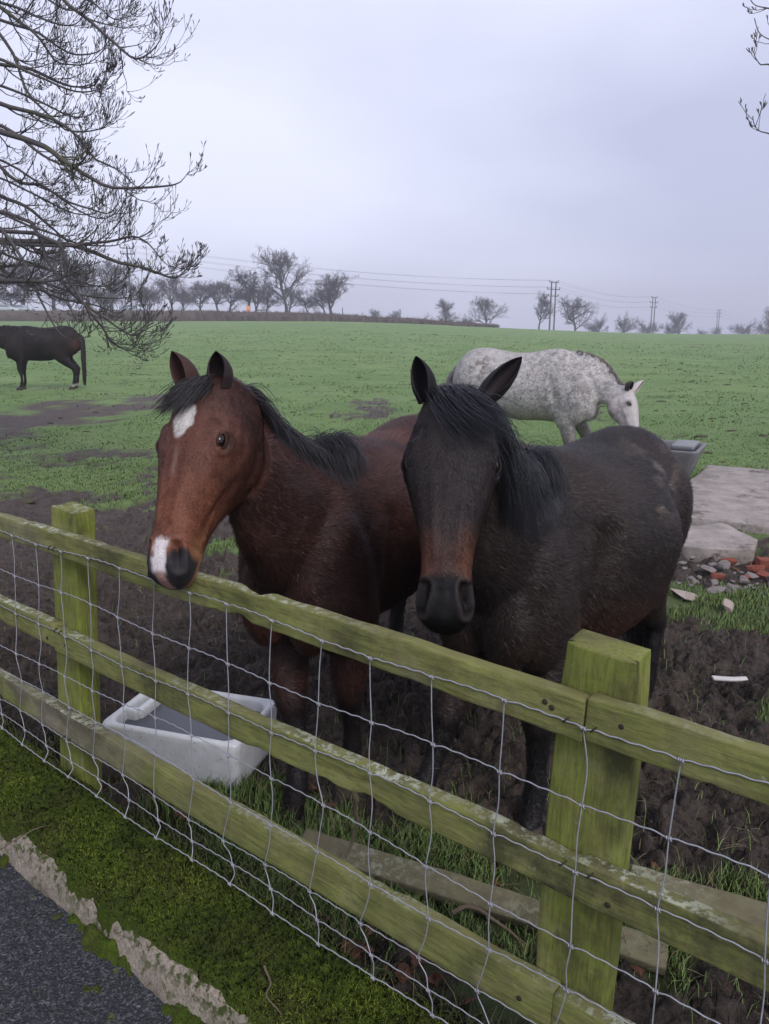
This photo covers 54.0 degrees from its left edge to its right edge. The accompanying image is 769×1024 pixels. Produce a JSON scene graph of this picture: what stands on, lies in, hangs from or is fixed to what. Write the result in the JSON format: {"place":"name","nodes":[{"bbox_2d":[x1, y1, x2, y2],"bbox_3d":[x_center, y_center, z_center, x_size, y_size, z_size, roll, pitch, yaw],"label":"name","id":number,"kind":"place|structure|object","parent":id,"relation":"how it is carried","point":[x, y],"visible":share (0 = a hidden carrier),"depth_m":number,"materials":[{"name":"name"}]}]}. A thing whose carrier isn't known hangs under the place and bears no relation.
{"place":"outdoors","nodes":[
{"label":"outdoors","id":0,"kind":"place"},
{"bbox_2d":[0,855,171,1023],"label":"road","id":1,"kind":"structure","parent":0,"point":[46,974],"depth_m":2.01,"materials":[{"name":"asphalt"}]},
{"bbox_2d":[0,853,205,1023],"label":"kerb moss","id":2,"kind":"object","parent":1,"relation":"on","point":[98,942],"visible":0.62,"depth_m":2.07,"materials":[{"name":"plant"}]},
{"bbox_2d":[0,833,252,1023],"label":"kerb","id":3,"kind":"structure","parent":1,"relation":"on","point":[162,976],"depth_m":2.02,"materials":[{"name":"concrete"}]},
{"bbox_2d":[0,825,44,849],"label":"stick","id":4,"kind":"object","parent":3,"relation":"on","point":[19,837],"visible":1,"depth_m":2.37,"materials":[{"name":"wood"}]},
{"bbox_2d":[0,725,450,1023],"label":"verge","id":5,"kind":"structure","parent":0,"point":[105,920],"depth_m":2.05,"materials":[{"name":"plant"}]},
{"bbox_2d":[0,697,519,1023],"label":"verge grass","id":6,"kind":"structure","parent":5,"relation":"on","point":[184,844],"depth_m":2.18,"materials":[{"name":"plant"}]},
{"bbox_2d":[263,965,281,1014],"bbox_3d":[-0.274,1.136,1.791,0.023,0.008,0.148,-5,15,-22],"label":"stick","id":7,"kind":"object","parent":5,"relation":"on","point":[267,974],"visible":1,"depth_m":1.80,"materials":[{"name":"wood"}]},
{"bbox_2d":[0,312,768,1023],"bbox_3d":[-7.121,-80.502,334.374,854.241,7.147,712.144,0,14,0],"label":"field","id":8,"kind":"structure","parent":0,"point":[120,526],"depth_m":4.78,"materials":[{"name":"plant"}]},
{"bbox_2d":[0,305,20,310],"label":"car","id":9,"kind":"object","parent":8,"relation":"on","point":[6,307],"visible":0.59,"depth_m":146.81,"materials":[{"name":"paint"}]},
{"bbox_2d":[0,261,25,290],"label":"bare tree","id":10,"kind":"object","parent":8,"relation":"on","point":[9,278],"visible":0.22,"depth_m":150.66,"materials":[{"name":"grey plant"}]},
{"bbox_2d":[0,250,37,304],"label":"bare tree","id":11,"kind":"object","parent":8,"relation":"on","point":[23,294],"visible":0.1,"depth_m":159.07,"materials":[{"name":"grey plant"}]},
{"bbox_2d":[0,277,38,305],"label":"bare tree","id":12,"kind":"object","parent":8,"relation":"on","point":[9,298],"visible":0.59,"depth_m":147.71,"materials":[{"name":"grey plant"}]},
{"bbox_2d":[13,305,34,310],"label":"car","id":13,"kind":"object","parent":8,"relation":"on","point":[23,307],"visible":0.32,"depth_m":148.30,"materials":[{"name":"paint"}]},
{"bbox_2d":[0,324,86,389],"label":"horse","id":14,"kind":"object","parent":8,"relation":"on","point":[20,346],"visible":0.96,"depth_m":19.92},
{"bbox_2d":[7,247,90,310],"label":"bare tree","id":15,"kind":"object","parent":8,"relation":"on","point":[53,277],"visible":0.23,"depth_m":150.54,"materials":[{"name":"grey plant"}]},
{"bbox_2d":[40,282,92,309],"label":"bare tree","id":16,"kind":"object","parent":8,"relation":"on","point":[70,298],"visible":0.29,"depth_m":146.75,"materials":[{"name":"grey plant"}]},
{"bbox_2d":[56,262,98,309],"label":"bare tree","id":17,"kind":"object","parent":8,"relation":"on","point":[81,287],"visible":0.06,"depth_m":160.21,"materials":[{"name":"grey plant"}]},
{"bbox_2d":[78,282,125,309],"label":"bare tree","id":18,"kind":"object","parent":8,"relation":"on","point":[110,300],"visible":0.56,"depth_m":147.35,"materials":[{"name":"grey plant"}]},
{"bbox_2d":[0,0,209,368],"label":"ash tree","id":19,"kind":"object","parent":8,"relation":"on","point":[42,242],"visible":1,"depth_m":7.80,"materials":[{"name":"brown plant"}]},
{"bbox_2d":[73,256,136,309],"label":"bare tree","id":20,"kind":"object","parent":8,"relation":"on","point":[112,269],"visible":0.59,"depth_m":151.79,"materials":[{"name":"grey plant"}]},
{"bbox_2d":[119,245,134,310],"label":"power pole","id":21,"kind":"object","parent":8,"relation":"on","point":[126,248],"visible":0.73,"depth_m":138.61,"materials":[{"name":"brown wood"}]},
{"bbox_2d":[123,251,722,314],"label":"overhead wire","id":22,"kind":"object","parent":21,"relation":"attached to","point":[412,282],"visible":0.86,"depth_m":159.32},
{"bbox_2d":[125,257,735,321],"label":"overhead wire","id":23,"kind":"object","parent":21,"relation":"attached to","point":[422,289],"visible":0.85,"depth_m":161.91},
{"bbox_2d":[121,245,750,319],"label":"overhead wire","id":24,"kind":"object","parent":21,"relation":"attached to","point":[422,276],"visible":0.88,"depth_m":159.87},
{"bbox_2d":[140,252,736,317],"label":"overhead wire","id":25,"kind":"object","parent":21,"relation":"attached to","point":[453,284],"visible":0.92,"depth_m":162.78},
{"bbox_2d":[138,246,760,321],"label":"overhead wire","id":26,"kind":"object","parent":21,"relation":"attached to","point":[464,278],"visible":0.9,"depth_m":166.77,"materials":[{"name":"metal"}]},
{"bbox_2d":[121,305,146,310],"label":"car","id":27,"kind":"object","parent":8,"relation":"on","point":[138,307],"visible":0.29,"depth_m":146.80,"materials":[{"name":"paint"}]},
{"bbox_2d":[125,274,163,306],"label":"bare tree","id":28,"kind":"object","parent":8,"relation":"on","point":[145,292],"visible":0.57,"depth_m":161.20,"materials":[{"name":"grey plant"}]},
{"bbox_2d":[133,286,166,310],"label":"bare tree","id":29,"kind":"object","parent":8,"relation":"on","point":[148,304],"visible":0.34,"depth_m":164.44,"materials":[{"name":"grey plant"}]},
{"bbox_2d":[151,273,192,309],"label":"bare tree","id":30,"kind":"object","parent":8,"relation":"on","point":[163,288],"visible":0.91,"depth_m":152.62,"materials":[{"name":"grey plant"}]},
{"bbox_2d":[171,810,186,819],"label":"dead leaf","id":31,"kind":"object","parent":8,"relation":"on","point":[178,814],"visible":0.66,"depth_m":2.60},
{"bbox_2d":[163,283,199,310],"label":"bare tree","id":32,"kind":"object","parent":8,"relation":"on","point":[184,302],"visible":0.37,"depth_m":170.85,"materials":[{"name":"grey plant"}]},
{"bbox_2d":[102,690,276,788],"bbox_3d":[-0.757,0.879,2.988,0.584,0.206,0.369,4,14,16],"label":"sink trough","id":33,"kind":"object","parent":8,"relation":"on","point":[173,746],"visible":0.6,"depth_m":2.83,"materials":[{"name":"white ceramic"}]},
{"bbox_2d":[185,279,221,309],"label":"bare tree","id":34,"kind":"object","parent":8,"relation":"on","point":[194,291],"visible":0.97,"depth_m":158.45,"materials":[{"name":"grey plant"}]},
{"bbox_2d":[194,280,237,310],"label":"bare tree","id":35,"kind":"object","parent":8,"relation":"on","point":[214,297],"visible":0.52,"depth_m":162.63,"materials":[{"name":"grey plant"}]},
{"bbox_2d":[213,276,252,311],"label":"bare tree","id":36,"kind":"object","parent":8,"relation":"on","point":[225,294],"visible":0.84,"depth_m":156.28,"materials":[{"name":"grey plant"}]},
{"bbox_2d":[227,266,263,305],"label":"bare tree","id":37,"kind":"object","parent":8,"relation":"on","point":[246,296],"visible":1,"depth_m":150.40,"materials":[{"name":"grey plant"}]},
{"bbox_2d":[0,308,499,327],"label":"hedge","id":38,"kind":"object","parent":8,"relation":"on","point":[189,315],"visible":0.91,"depth_m":130.69,"materials":[{"name":"plant"}]},
{"bbox_2d":[240,278,280,311],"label":"bare tree","id":39,"kind":"object","parent":8,"relation":"on","point":[265,289],"visible":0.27,"depth_m":168.07,"materials":[{"name":"grey plant"}]},
{"bbox_2d":[255,783,268,794],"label":"dead leaf","id":40,"kind":"object","parent":8,"relation":"on","point":[267,787],"visible":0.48,"depth_m":2.75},
{"bbox_2d":[252,289,282,310],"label":"bare tree","id":41,"kind":"object","parent":8,"relation":"on","point":[262,301],"visible":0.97,"depth_m":149.86,"materials":[{"name":"grey plant"}]},
{"bbox_2d":[251,244,317,311],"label":"bare tree","id":42,"kind":"object","parent":8,"relation":"on","point":[280,263],"visible":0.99,"depth_m":146.44,"materials":[{"name":"grey plant"}]},
{"bbox_2d":[275,286,306,311],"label":"bare tree","id":43,"kind":"object","parent":8,"relation":"on","point":[290,302],"visible":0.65,"depth_m":159.87,"materials":[{"name":"grey plant"}]},
{"bbox_2d":[146,351,444,829],"bbox_3d":[-0.106,0.197,3.007,0.619,1.677,2.158,6,15,22],"label":"horse","id":44,"kind":"object","parent":8,"relation":"on","point":[326,521],"visible":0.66,"depth_m":2.46},
{"bbox_2d":[289,291,320,312],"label":"bare tree","id":45,"kind":"object","parent":8,"relation":"on","point":[305,303],"visible":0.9,"depth_m":152.16,"materials":[{"name":"grey plant"}]},
{"bbox_2d":[301,279,333,313],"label":"bare tree","id":46,"kind":"object","parent":8,"relation":"on","point":[322,302],"visible":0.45,"depth_m":166.68,"materials":[{"name":"grey plant"}]},
{"bbox_2d":[314,911,327,921],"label":"dead leaf","id":47,"kind":"object","parent":8,"relation":"on","point":[323,919],"visible":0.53,"depth_m":2.16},
{"bbox_2d":[310,270,359,313],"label":"bare tree","id":48,"kind":"object","parent":8,"relation":"on","point":[330,286],"visible":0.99,"depth_m":148.07,"materials":[{"name":"grey plant"}]},
{"bbox_2d":[344,791,358,858],"bbox_3d":[-0.093,0.915,2.239,0.032,0.246,0.054,10,17,37],"label":"stick","id":49,"kind":"object","parent":8,"relation":"on","point":[355,804],"visible":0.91,"depth_m":2.25,"materials":[{"name":"wood"}]},
{"bbox_2d":[341,938,362,958],"bbox_3d":[-0.092,1.194,2.040,0.062,0.039,0.071,14,28,5],"label":"dead leaf","id":50,"kind":"object","parent":8,"relation":"on","point":[358,950],"visible":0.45,"depth_m":2.05,"materials":[{"name":"plant"}]},
{"bbox_2d":[356,941,373,951],"bbox_3d":[-0.063,1.193,2.074,0.055,0.022,0.054,-8,16,-31],"label":"dead leaf","id":51,"kind":"object","parent":8,"relation":"on","point":[366,948],"visible":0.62,"depth_m":2.06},
{"bbox_2d":[361,922,375,934],"bbox_3d":[-0.048,1.176,2.139,0.049,0.018,0.049,9,16,32],"label":"dead leaf","id":52,"kind":"object","parent":8,"relation":"on","point":[369,929],"visible":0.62,"depth_m":2.13,"materials":[{"name":"plant"}]},
{"bbox_2d":[369,308,380,316],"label":"bare tree","id":53,"kind":"object","parent":8,"relation":"on","point":[375,313],"visible":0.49,"depth_m":230.01,"materials":[{"name":"grey plant"}]},
{"bbox_2d":[0,501,768,1023],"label":"wooden fence","id":54,"kind":"object","parent":8,"relation":"on","point":[604,687],"visible":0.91,"depth_m":1.59,"materials":[{"name":"green wood"}]},
{"bbox_2d":[0,530,768,1023],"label":"wire netting","id":55,"kind":"object","parent":54,"relation":"attached to","point":[492,904],"visible":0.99,"depth_m":1.78,"materials":[{"name":"metal"}]},
{"bbox_2d":[0,330,768,456],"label":"pasture tufts","id":56,"kind":"object","parent":8,"relation":"on","point":[748,377],"visible":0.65,"depth_m":24.61,"materials":[{"name":"green plant"}]},
{"bbox_2d":[0,325,768,503],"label":"mud clods","id":57,"kind":"object","parent":8,"relation":"on","point":[28,501],"visible":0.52,"depth_m":17.12,"materials":[{"name":"soil"}]},
{"bbox_2d":[1,477,768,1018],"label":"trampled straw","id":58,"kind":"object","parent":8,"relation":"on","point":[473,777],"visible":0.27,"depth_m":2.81,"materials":[{"name":"beige plant"}]},
{"bbox_2d":[487,877,500,886],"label":"dead leaf","id":59,"kind":"object","parent":58,"relation":"on","point":[495,879],"visible":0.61,"depth_m":2.29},
{"bbox_2d":[384,310,402,317],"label":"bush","id":60,"kind":"object","parent":8,"relation":"on","point":[395,315],"visible":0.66,"depth_m":240.48,"materials":[{"name":"grey plant"}]},
{"bbox_2d":[393,962,414,983],"bbox_3d":[0.050,1.205,1.977,0.051,0.023,0.051,-10,17,-37],"label":"dead leaf","id":61,"kind":"object","parent":8,"relation":"on","point":[405,966],"visible":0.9,"depth_m":1.97,"materials":[{"name":"plant"}]},
{"bbox_2d":[409,951,429,971],"bbox_3d":[0.092,1.190,2.004,0.062,0.030,0.057,-4,14,-14],"label":"dead leaf","id":62,"kind":"object","parent":8,"relation":"on","point":[414,962],"visible":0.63,"depth_m":2.00,"materials":[{"name":"plant"}]},
{"bbox_2d":[425,973,443,989],"bbox_3d":[0.130,1.212,1.952,0.052,0.033,0.059,-12,8,-4],"label":"dead leaf","id":63,"kind":"object","parent":8,"relation":"on","point":[433,978],"visible":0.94,"depth_m":1.96,"materials":[{"name":"plant"}]},
{"bbox_2d":[434,298,461,320],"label":"bare tree","id":64,"kind":"object","parent":8,"relation":"on","point":[445,307],"visible":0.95,"depth_m":200.25,"materials":[{"name":"grey plant"}]},
{"bbox_2d":[460,997,477,1005],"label":"dead leaf","id":65,"kind":"object","parent":8,"relation":"on","point":[466,1000],"visible":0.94,"depth_m":1.88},
{"bbox_2d":[461,853,476,866],"bbox_3d":[0.263,1.099,2.378,0.053,0.028,0.053,-3,14,-10],"label":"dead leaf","id":66,"kind":"object","parent":8,"relation":"on","point":[468,858],"visible":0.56,"depth_m":2.39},
{"bbox_2d":[302,828,667,975],"bbox_3d":[0.242,1.117,2.203,1.100,0.086,0.091,6,15,22],"label":"loose plank","id":67,"kind":"object","parent":8,"relation":"on","point":[442,888],"visible":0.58,"depth_m":2.20,"materials":[{"name":"brown wood"}]},
{"bbox_2d":[467,294,510,324],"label":"bare tree","id":68,"kind":"object","parent":8,"relation":"on","point":[487,305],"visible":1,"depth_m":195.24,"materials":[{"name":"grey plant"}]},
{"bbox_2d":[452,904,528,945],"bbox_3d":[0.296,1.144,2.102,0.222,0.051,0.036,6,15,23],"label":"stick","id":69,"kind":"object","parent":8,"relation":"on","point":[458,909],"visible":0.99,"depth_m":2.11,"materials":[{"name":"wood"}]},
{"bbox_2d":[389,356,693,839],"bbox_3d":[0.631,0.234,2.833,0.747,1.652,2.240,11,18,39],"label":"horse","id":70,"kind":"object","parent":8,"relation":"on","point":[535,558],"visible":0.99,"depth_m":2.38},
{"bbox_2d":[445,348,643,445],"bbox_3d":[1.762,-1.081,8.439,2.265,1.484,0.961,7,15,28],"label":"horse","id":71,"kind":"object","parent":8,"relation":"on","point":[568,392],"visible":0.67,"depth_m":7.96},
{"bbox_2d":[533,290,556,329],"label":"bare tree","id":72,"kind":"object","parent":8,"relation":"on","point":[547,306],"visible":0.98,"depth_m":190.30,"materials":[{"name":"grey plant"}]},
{"bbox_2d":[547,280,559,329],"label":"power pole","id":73,"kind":"object","parent":8,"relation":"on","point":[555,289],"visible":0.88,"depth_m":173.11,"materials":[{"name":"grey wood"}]},
{"bbox_2d":[556,295,599,330],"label":"bare tree","id":74,"kind":"object","parent":8,"relation":"on","point":[578,303],"visible":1,"depth_m":189.85,"materials":[{"name":"grey plant"}]},
{"bbox_2d":[578,314,608,331],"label":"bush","id":75,"kind":"object","parent":8,"relation":"on","point":[592,328],"visible":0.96,"depth_m":219.83,"materials":[{"name":"grey plant"}]},
{"bbox_2d":[613,312,644,332],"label":"bare tree","id":76,"kind":"object","parent":8,"relation":"on","point":[626,328],"visible":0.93,"depth_m":229.76,"materials":[{"name":"grey plant"}]},
{"bbox_2d":[629,964,645,976],"bbox_3d":[0.675,1.198,2.002,0.054,0.025,0.058,-1,31,12],"label":"dead leaf","id":77,"kind":"object","parent":8,"relation":"on","point":[639,971],"visible":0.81,"depth_m":1.99,"materials":[{"name":"plant"}]},
{"bbox_2d":[633,319,665,332],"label":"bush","id":78,"kind":"object","parent":8,"relation":"on","point":[646,329],"visible":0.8,"depth_m":250.70,"materials":[{"name":"grey plant"}]},
{"bbox_2d":[650,296,657,332],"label":"power pole","id":79,"kind":"object","parent":8,"relation":"on","point":[652,302],"visible":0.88,"depth_m":241.15,"materials":[{"name":"grey wood"}]},
{"bbox_2d":[664,321,682,333],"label":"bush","id":80,"kind":"object","parent":8,"relation":"on","point":[668,329],"visible":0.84,"depth_m":224.47,"materials":[{"name":"grey plant"}]},
{"bbox_2d":[667,311,691,333],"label":"bare tree","id":81,"kind":"object","parent":8,"relation":"on","point":[677,321],"visible":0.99,"depth_m":220.60,"materials":[{"name":"grey plant"}]},
{"bbox_2d":[670,588,697,600],"bbox_3d":[1.896,0.533,4.804,0.183,0.071,0.243,9,16,32],"label":"stone","id":82,"kind":"object","parent":8,"relation":"on","point":[683,594],"visible":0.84,"depth_m":4.75,"materials":[{"name":"stone"}]},
{"bbox_2d":[663,439,706,475],"bbox_3d":[2.979,-0.649,8.863,1.386,0.392,0.826,8,15,28],"label":"water trough","id":83,"kind":"object","parent":8,"relation":"on","point":[688,453],"visible":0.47,"depth_m":8.41,"materials":[{"name":"grey plastic"}]},
{"bbox_2d":[686,576,700,583],"bbox_3d":[2.097,0.472,5.128,0.107,0.061,0.122,0,14,0],"label":"rubble stone","id":84,"kind":"object","parent":8,"relation":"on","point":[696,581],"visible":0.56,"depth_m":5.10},
{"bbox_2d":[631,864,768,930],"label":"loose plank","id":85,"kind":"object","parent":8,"relation":"on","point":[748,910],"visible":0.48,"depth_m":2.16,"materials":[{"name":"brown wood"}]},
{"bbox_2d":[701,564,716,572],"bbox_3d":[2.252,0.405,5.266,0.108,0.055,0.102,-13,19,-43],"label":"rubble stone","id":86,"kind":"object","parent":8,"relation":"on","point":[707,569],"visible":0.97,"depth_m":5.25,"materials":[{"name":"stone"}]},
{"bbox_2d":[707,325,721,333],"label":"bare tree","id":87,"kind":"object","parent":8,"relation":"on","point":[718,330],"visible":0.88,"depth_m":290.25,"materials":[{"name":"grey plant"}]},
{"bbox_2d":[705,586,726,593],"bbox_3d":[2.151,0.515,4.886,0.128,0.056,0.076,0,14,0],"label":"rubble stone","id":88,"kind":"object","parent":8,"relation":"on","point":[721,589],"visible":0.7,"depth_m":4.88,"materials":[{"name":"stone"}]},
{"bbox_2d":[711,572,724,579],"bbox_3d":[2.274,0.438,5.146,0.087,0.041,0.057,5,14,19],"label":"brick fragment","id":89,"kind":"object","parent":8,"relation":"on","point":[716,576],"visible":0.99,"depth_m":5.13,"materials":[{"name":"brick"}]},
{"bbox_2d":[716,309,720,329],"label":"power pole","id":90,"kind":"object","parent":8,"relation":"on","point":[717,317],"visible":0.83,"depth_m":350.72,"materials":[{"name":"grey wood"}]},
{"bbox_2d":[135,257,742,322],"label":"overhead wire","id":91,"kind":"object","parent":90,"relation":"attached to","point":[444,290],"visible":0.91,"depth_m":162.90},
{"bbox_2d":[680,523,757,564],"bbox_3d":[2.565,0.248,5.946,0.625,0.158,0.710,0,14,0],"label":"broken concrete slab","id":92,"kind":"object","parent":8,"relation":"on","point":[717,541],"depth_m":5.74,"materials":[{"name":"concrete"}]},
{"bbox_2d":[717,560,730,569],"bbox_3d":[2.425,0.378,5.399,0.088,0.057,0.154,8,16,29],"label":"rubble stone","id":93,"kind":"object","parent":8,"relation":"on","point":[723,564],"visible":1,"depth_m":5.35,"materials":[{"name":"stone"}]},
{"bbox_2d":[719,558,736,564],"bbox_3d":[2.555,0.370,5.625,0.116,0.059,0.080,2,14,8],"label":"brick fragment","id":94,"kind":"object","parent":8,"relation":"on","point":[732,560],"visible":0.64,"depth_m":5.59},
{"bbox_2d":[722,598,733,613],"bbox_3d":[2.073,0.574,4.555,0.064,0.095,0.140,8,16,31],"label":"stone","id":95,"kind":"object","parent":8,"relation":"on","point":[728,604],"visible":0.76,"depth_m":4.51,"materials":[{"name":"stone"}]},
{"bbox_2d":[689,465,768,534],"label":"concrete slab","id":96,"kind":"structure","parent":8,"relation":"on","point":[736,498],"depth_m":7.23,"materials":[{"name":"concrete"}]},
{"bbox_2d":[711,675,747,681],"bbox_3d":[1.643,0.793,3.593,0.160,0.017,0.035,1,14,5],"label":"plastic strip","id":97,"kind":"object","parent":8,"relation":"on","point":[729,679],"visible":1,"depth_m":3.58,"materials":[{"name":"plastic"}]},
{"bbox_2d":[726,584,739,590],"bbox_3d":[2.271,0.503,4.923,0.088,0.061,0.112,0,14,0],"label":"rubble stone","id":98,"kind":"object","parent":8,"relation":"on","point":[733,586],"visible":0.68,"depth_m":4.90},
{"bbox_2d":[739,578,749,583],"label":"rubble stone","id":99,"kind":"object","parent":8,"relation":"on","point":[743,581],"visible":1,"depth_m":5.09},
{"bbox_2d":[729,319,761,333],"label":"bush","id":100,"kind":"object","parent":8,"relation":"on","point":[738,330],"visible":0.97,"depth_m":249.53,"materials":[{"name":"grey plant"}]},
{"bbox_2d":[745,571,759,579],"bbox_3d":[2.570,0.449,5.276,0.122,0.063,0.088,0,14,0],"label":"rubble stone","id":101,"kind":"object","parent":8,"relation":"on","point":[753,576],"visible":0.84,"depth_m":5.25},
{"bbox_2d":[738,0,768,133],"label":"ash tree","id":102,"kind":"object","parent":8,"relation":"on","point":[755,58],"visible":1,"depth_m":6.59,"materials":[{"name":"brown plant"}]},
{"bbox_2d":[745,565,765,572],"bbox_3d":[2.616,0.397,5.327,0.118,0.067,0.085,0,14,0],"label":"brick fragment","id":103,"kind":"object","parent":8,"relation":"on","point":[754,568],"visible":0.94,"depth_m":5.30,"materials":[{"name":"brick"}]},
{"bbox_2d":[752,321,768,333],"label":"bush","id":104,"kind":"object","parent":8,"relation":"on","point":[761,330],"visible":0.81,"depth_m":260.80,"materials":[{"name":"grey plant"}]},
{"bbox_2d":[755,556,768,568],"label":"brick fragment","id":105,"kind":"object","parent":8,"relation":"on","point":[761,560],"visible":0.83,"depth_m":5.42,"materials":[{"name":"brick"}]},
{"bbox_2d":[756,571,768,579],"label":"brick fragment","id":106,"kind":"object","parent":8,"relation":"on","point":[762,575],"visible":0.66,"depth_m":5.24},
{"bbox_2d":[761,307,768,331],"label":"bare tree","id":107,"kind":"object","parent":8,"relation":"on","point":[765,322],"visible":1,"depth_m":230.48,"materials":[{"name":"grey plant"}]},
{"bbox_2d":[0,0,768,333],"label":"sky","id":108,"kind":"structure","parent":0,"point":[607,147],"materials":[{"name":"grey"}]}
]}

